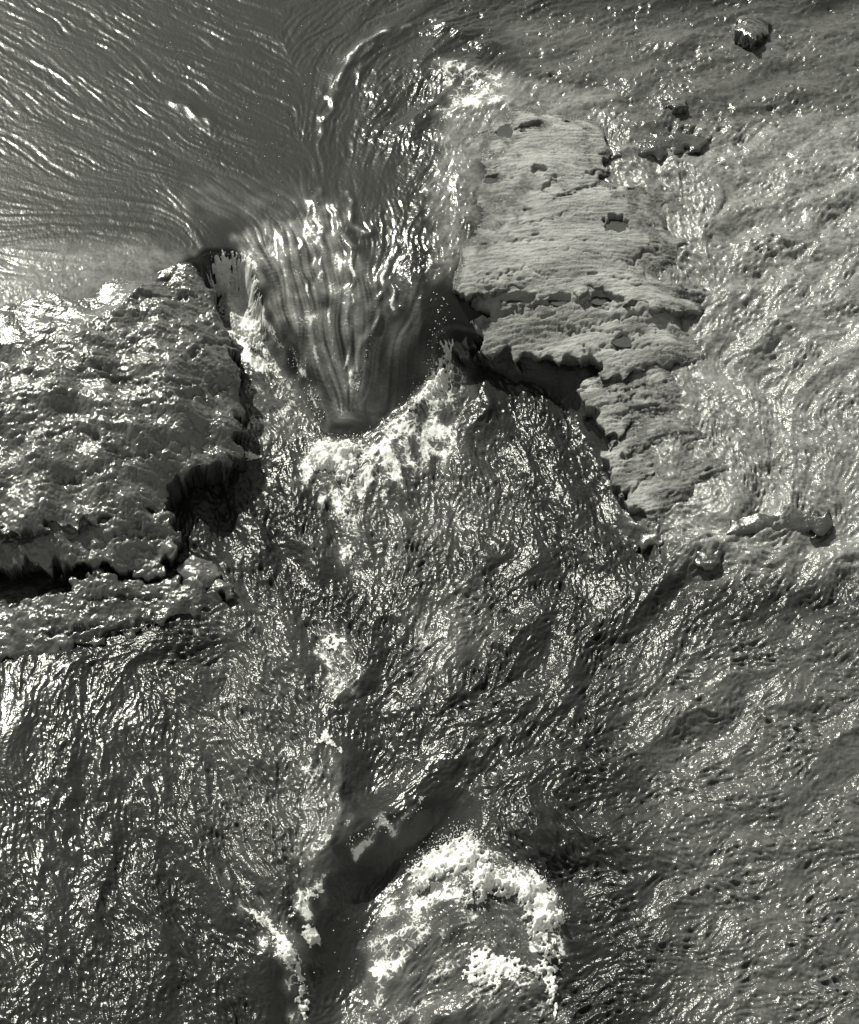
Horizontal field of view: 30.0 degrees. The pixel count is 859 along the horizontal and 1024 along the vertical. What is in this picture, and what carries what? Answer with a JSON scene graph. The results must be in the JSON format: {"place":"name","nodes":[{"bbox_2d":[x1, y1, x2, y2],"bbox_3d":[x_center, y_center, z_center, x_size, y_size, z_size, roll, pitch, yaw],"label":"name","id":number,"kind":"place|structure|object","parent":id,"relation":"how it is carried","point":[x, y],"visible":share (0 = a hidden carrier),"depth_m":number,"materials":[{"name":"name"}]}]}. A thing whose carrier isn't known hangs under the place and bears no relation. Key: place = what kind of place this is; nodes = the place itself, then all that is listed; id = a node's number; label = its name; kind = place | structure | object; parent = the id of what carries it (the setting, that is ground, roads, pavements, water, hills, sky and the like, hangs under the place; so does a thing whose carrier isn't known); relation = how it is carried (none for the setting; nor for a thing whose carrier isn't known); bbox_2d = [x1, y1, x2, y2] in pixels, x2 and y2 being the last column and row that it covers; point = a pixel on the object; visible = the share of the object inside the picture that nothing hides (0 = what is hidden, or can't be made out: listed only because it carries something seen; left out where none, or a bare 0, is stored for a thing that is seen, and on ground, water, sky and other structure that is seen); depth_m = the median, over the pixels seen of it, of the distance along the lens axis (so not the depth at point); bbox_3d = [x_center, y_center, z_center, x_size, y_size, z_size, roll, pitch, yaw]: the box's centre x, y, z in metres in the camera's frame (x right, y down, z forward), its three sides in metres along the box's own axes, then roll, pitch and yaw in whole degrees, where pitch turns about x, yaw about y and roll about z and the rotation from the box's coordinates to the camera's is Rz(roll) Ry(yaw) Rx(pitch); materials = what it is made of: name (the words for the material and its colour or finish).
{"place":"outdoors","nodes":[
{"label":"outdoors","id":0,"kind":"place"},
{"bbox_2d":[0,0,858,1023],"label":"river","id":1,"kind":"structure","parent":0,"point":[650,760],"depth_m":13.55,"materials":[{"name":"liquid"}]},
{"bbox_2d":[0,262,248,661],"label":"rock outcrop","id":2,"kind":"object","parent":1,"relation":"in","point":[123,419],"visible":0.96,"depth_m":13.65,"materials":[{"name":"grey stone"}]},
{"bbox_2d":[176,555,220,589],"bbox_3d":[-1.941,0.608,13.653,0.335,0.465,0.380,-27,59,-18],"label":"rock","id":3,"kind":"object","parent":1,"relation":"in","point":[206,572],"visible":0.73,"depth_m":13.50,"materials":[{"name":"grey stone"}]},
{"bbox_2d":[206,578,234,602],"bbox_3d":[-1.767,0.728,13.597,0.317,0.402,0.245,7,55,5],"label":"rock","id":4,"kind":"object","parent":1,"relation":"in","point":[222,588],"visible":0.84,"depth_m":13.45,"materials":[{"name":"grey stone"}]},
{"bbox_2d":[207,250,266,348],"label":"waterfall","id":5,"kind":"structure","parent":1,"relation":"on","point":[242,309],"depth_m":14.88,"materials":[{"name":"grey liquid"}]},
{"bbox_2d":[40,24,454,422],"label":"foam flecks","id":6,"kind":"object","parent":1,"relation":"on","point":[300,269],"visible":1,"depth_m":14.63,"materials":[{"name":"white liquid"}]},
{"bbox_2d":[245,450,261,460],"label":"foam patch","id":7,"kind":"object","parent":1,"relation":"on","point":[248,455],"visible":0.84,"depth_m":14.29,"materials":[{"name":"grey liquid"}]},
{"bbox_2d":[249,909,309,1019],"bbox_3d":[-1.071,3.328,11.922,0.213,0.323,0.857,-26,59,-17],"label":"foam patch","id":8,"kind":"object","parent":1,"relation":"on","point":[290,954],"visible":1,"depth_m":11.86,"materials":[{"name":"white liquid"}]},
{"bbox_2d":[302,924,321,947],"bbox_3d":[-0.892,3.180,12.015,0.147,0.156,0.168,-24,59,-16],"label":"foam patch","id":9,"kind":"object","parent":1,"relation":"on","point":[311,936],"visible":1,"depth_m":12.00,"materials":[{"name":"white liquid"}]},
{"bbox_2d":[305,880,323,900],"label":"foam patch","id":10,"kind":"object","parent":1,"relation":"on","point":[318,889],"visible":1,"depth_m":12.11,"materials":[{"name":"white liquid"}]},
{"bbox_2d":[317,727,341,752],"bbox_3d":[-0.811,1.840,12.754,0.174,0.055,0.276,-26,59,-17],"label":"foam patch","id":11,"kind":"object","parent":1,"relation":"on","point":[325,737],"visible":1,"depth_m":12.77,"materials":[{"name":"white liquid"}]},
{"bbox_2d":[322,633,345,650],"bbox_3d":[-0.800,1.078,13.324,0.178,0.038,0.174,33,61,21],"label":"foam patch","id":12,"kind":"object","parent":1,"relation":"on","point":[335,640],"visible":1,"depth_m":13.32,"materials":[{"name":"white liquid"}]},
{"bbox_2d":[305,437,363,483],"bbox_3d":[-0.844,-0.503,14.241,0.489,0.182,0.472,15,56,10],"label":"foam patch","id":13,"kind":"object","parent":1,"relation":"on","point":[339,458],"visible":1,"depth_m":14.21,"materials":[{"name":"white liquid"}]},
{"bbox_2d":[347,544,353,559],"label":"foam patch","id":14,"kind":"object","parent":1,"relation":"on","point":[349,547],"visible":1,"depth_m":13.85,"materials":[{"name":"white liquid"}]},
{"bbox_2d":[207,254,569,995],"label":"spray droplets","id":15,"kind":"object","parent":1,"relation":"on","point":[421,808],"visible":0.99,"depth_m":12.21,"materials":[{"name":"white liquid"}]},
{"bbox_2d":[408,339,453,409],"bbox_3d":[0.070,-1.229,14.490,0.240,0.315,0.772,24,58,16],"label":"foam patch","id":16,"kind":"object","parent":1,"relation":"on","point":[444,377],"visible":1,"depth_m":14.56,"materials":[{"name":"white liquid"}]},
{"bbox_2d":[405,830,563,956],"bbox_3d":[0.457,2.823,12.130,1.328,0.518,0.600,27,59,17],"label":"foam patch","id":17,"kind":"object","parent":1,"relation":"on","point":[455,855],"visible":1,"depth_m":11.98,"materials":[{"name":"white liquid"}]},
{"bbox_2d":[461,945,561,1017],"bbox_3d":[0.642,3.365,11.778,0.768,0.166,0.442,19,57,13],"label":"foam patch","id":18,"kind":"object","parent":1,"relation":"on","point":[498,965],"visible":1,"depth_m":11.76,"materials":[{"name":"white liquid"}]},
{"bbox_2d":[452,96,741,534],"bbox_3d":[1.445,-1.946,14.992,2.751,1.396,5.024,-27,59,-18],"label":"rock slab","id":19,"kind":"object","parent":1,"relation":"in","point":[566,255],"visible":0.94,"depth_m":14.54,"materials":[{"name":"grey stone"}]},
{"bbox_2d":[636,532,663,554],"bbox_3d":[1.866,0.333,13.831,0.269,0.400,0.188,16,57,11],"label":"rock","id":20,"kind":"object","parent":1,"relation":"in","point":[647,541],"visible":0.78,"depth_m":13.69,"materials":[{"name":"grey stone"}]},
{"bbox_2d":[609,131,711,161],"bbox_3d":[2.180,-3.418,15.455,1.082,0.372,0.360,0,55,0],"label":"rock","id":21,"kind":"object","parent":1,"relation":"in","point":[658,144],"visible":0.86,"depth_m":15.32,"materials":[{"name":"grey stone"}]},
{"bbox_2d":[664,99,687,114],"bbox_3d":[2.388,-3.898,15.722,0.242,0.358,0.261,0,55,0],"label":"boulder","id":22,"kind":"object","parent":1,"relation":"in","point":[678,106],"visible":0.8,"depth_m":15.58,"materials":[{"name":"grey stone"}]},
{"bbox_2d":[694,549,722,570],"bbox_3d":[2.277,0.493,13.626,0.361,0.366,0.261,8,55,6],"label":"rock","id":23,"kind":"object","parent":1,"relation":"in","point":[705,560],"visible":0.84,"depth_m":13.49,"materials":[{"name":"grey stone"}]},
{"bbox_2d":[734,13,769,50],"bbox_3d":[3.255,-4.825,16.298,0.388,0.448,0.593,18,57,12],"label":"boulder","id":24,"kind":"object","parent":1,"relation":"in","point":[751,32],"visible":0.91,"depth_m":16.12,"materials":[{"name":"grey stone"}]},
{"bbox_2d":[723,509,832,539],"bbox_3d":[2.932,0.182,13.690,0.985,0.417,0.313,0,55,0],"label":"rock","id":25,"kind":"object","parent":1,"relation":"in","point":[816,525],"visible":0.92,"depth_m":13.55,"materials":[{"name":"grey stone"}]}
]}

